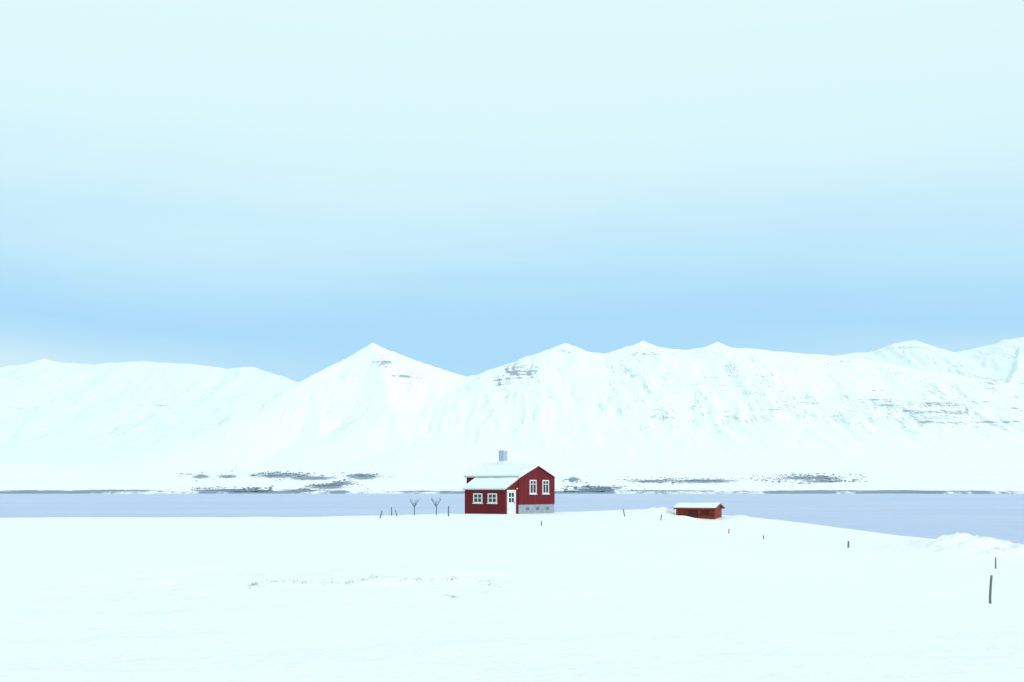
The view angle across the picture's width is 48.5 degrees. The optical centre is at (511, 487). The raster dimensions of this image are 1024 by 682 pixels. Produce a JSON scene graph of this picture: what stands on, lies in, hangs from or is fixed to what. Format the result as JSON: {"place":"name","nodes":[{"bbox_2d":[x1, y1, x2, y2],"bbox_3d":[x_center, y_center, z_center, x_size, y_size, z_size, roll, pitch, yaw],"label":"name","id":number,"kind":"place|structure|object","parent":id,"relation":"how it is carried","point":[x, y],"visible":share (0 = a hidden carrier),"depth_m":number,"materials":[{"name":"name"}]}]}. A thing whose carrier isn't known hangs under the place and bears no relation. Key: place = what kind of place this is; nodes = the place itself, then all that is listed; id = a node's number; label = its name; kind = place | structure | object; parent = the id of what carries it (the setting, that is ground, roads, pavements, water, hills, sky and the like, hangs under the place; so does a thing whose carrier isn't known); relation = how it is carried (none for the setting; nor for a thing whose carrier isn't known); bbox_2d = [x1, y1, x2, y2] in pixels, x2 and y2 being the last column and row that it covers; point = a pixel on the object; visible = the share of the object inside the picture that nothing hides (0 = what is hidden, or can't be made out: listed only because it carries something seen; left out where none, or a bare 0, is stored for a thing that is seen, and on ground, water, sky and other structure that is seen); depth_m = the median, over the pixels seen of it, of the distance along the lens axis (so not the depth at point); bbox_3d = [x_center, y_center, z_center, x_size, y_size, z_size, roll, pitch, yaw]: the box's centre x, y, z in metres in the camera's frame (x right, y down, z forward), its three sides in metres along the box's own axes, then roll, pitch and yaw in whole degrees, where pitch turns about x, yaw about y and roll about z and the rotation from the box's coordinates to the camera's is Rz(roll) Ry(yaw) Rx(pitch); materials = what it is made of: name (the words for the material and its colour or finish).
{"place":"outdoors","nodes":[
{"label":"outdoors","id":0,"kind":"place"},
{"bbox_2d":[0,359,297,464],"bbox_3d":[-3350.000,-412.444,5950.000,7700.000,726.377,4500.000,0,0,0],"label":"mountain","id":1,"kind":"structure","parent":0,"point":[55,413],"depth_m":5861.43,"materials":[{"name":"white snow"}]},
{"bbox_2d":[95,343,466,468],"bbox_3d":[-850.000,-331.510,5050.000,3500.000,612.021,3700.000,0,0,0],"label":"mountain","id":2,"kind":"structure","parent":0,"point":[371,399],"depth_m":4349.65,"materials":[{"name":"white snow"}]},
{"bbox_2d":[0,507,1023,681],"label":"snowfield","id":3,"kind":"structure","parent":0,"point":[641,595],"depth_m":19.88,"materials":[{"name":"white snow"}]},
{"bbox_2d":[431,496,440,514],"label":"bare shrub","id":4,"kind":"object","parent":3,"relation":"on","point":[436,504],"visible":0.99,"depth_m":96.50,"materials":[{"name":"grey plant"}]},
{"bbox_2d":[462,450,557,513],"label":"house","id":5,"kind":"structure","parent":3,"relation":"on","point":[502,485],"depth_m":101.15,"materials":[{"name":"wood"}]},
{"bbox_2d":[472,493,482,503],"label":"window","id":6,"kind":"structure","parent":5,"relation":"in","point":[477,497],"depth_m":100.49,"materials":[{"name":"white paint"}]},
{"bbox_2d":[487,493,497,503],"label":"window","id":7,"kind":"structure","parent":5,"relation":"in","point":[492,497],"depth_m":99.44,"materials":[{"name":"white paint"}]},
{"bbox_2d":[507,490,515,513],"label":"door","id":8,"kind":"structure","parent":5,"relation":"in","point":[511,494],"depth_m":99.20,"materials":[{"name":"white paint"}]},
{"bbox_2d":[529,480,536,494],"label":"window","id":9,"kind":"structure","parent":5,"relation":"in","point":[532,483],"depth_m":101.55,"materials":[{"name":"white paint"}]},
{"bbox_2d":[542,480,548,494],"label":"window","id":10,"kind":"structure","parent":5,"relation":"in","point":[545,483],"depth_m":103.05,"materials":[{"name":"white paint"}]},
{"bbox_2d":[673,502,724,518],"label":"shed","id":11,"kind":"structure","parent":3,"relation":"on","point":[705,510],"depth_m":104.89,"materials":[{"name":"red wood"}]},
{"bbox_2d":[688,510,697,517],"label":"door","id":12,"kind":"structure","parent":11,"relation":"in","point":[694,514],"depth_m":104.88,"materials":[{"name":"brown wood"}]},
{"bbox_2d":[989,575,992,603],"bbox_3d":[14.636,3.355,34.804,0.089,1.374,0.144,0,0,-19],"label":"post","id":13,"kind":"object","parent":3,"relation":"on","point":[990,590],"visible":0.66,"depth_m":34.77,"materials":[{"name":"grey wood"}]},
{"bbox_2d":[0,494,1023,544],"bbox_3d":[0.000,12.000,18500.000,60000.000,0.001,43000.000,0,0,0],"label":"sea","id":14,"kind":"structure","parent":0,"point":[936,516],"depth_m":736.57,"materials":[{"name":"liquid"}]},
{"bbox_2d":[0,463,1023,493],"bbox_3d":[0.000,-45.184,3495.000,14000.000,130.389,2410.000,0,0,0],"label":"coast","id":15,"kind":"structure","parent":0,"point":[29,478],"depth_m":2787.13},
{"bbox_2d":[168,467,869,491],"bbox_3d":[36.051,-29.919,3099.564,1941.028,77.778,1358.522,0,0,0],"label":"scrub","id":16,"kind":"object","parent":15,"relation":"on","point":[344,481],"visible":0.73,"depth_m":2717.86,"materials":[{"name":"plant"}]},
{"bbox_2d":[0,0,1023,381],"label":"sky","id":17,"kind":"structure","parent":0,"point":[289,189],"materials":[{"name":"blue"}]},
{"bbox_2d":[248,544,957,596],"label":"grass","id":18,"kind":"structure","parent":0,"point":[377,577],"depth_m":22.17,"materials":[{"name":"plant"}]},
{"bbox_2d":[328,341,1023,471],"bbox_3d":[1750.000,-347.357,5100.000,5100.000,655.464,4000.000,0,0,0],"label":"mountain","id":19,"kind":"structure","parent":0,"point":[646,406],"depth_m":4249.74,"materials":[{"name":"white snow"}]},
{"bbox_2d":[834,337,1023,383],"bbox_3d":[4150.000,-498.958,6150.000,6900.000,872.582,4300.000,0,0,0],"label":"mountain","id":20,"kind":"structure","parent":0,"point":[1001,361],"depth_m":6612.31,"materials":[{"name":"white snow"}]}
]}

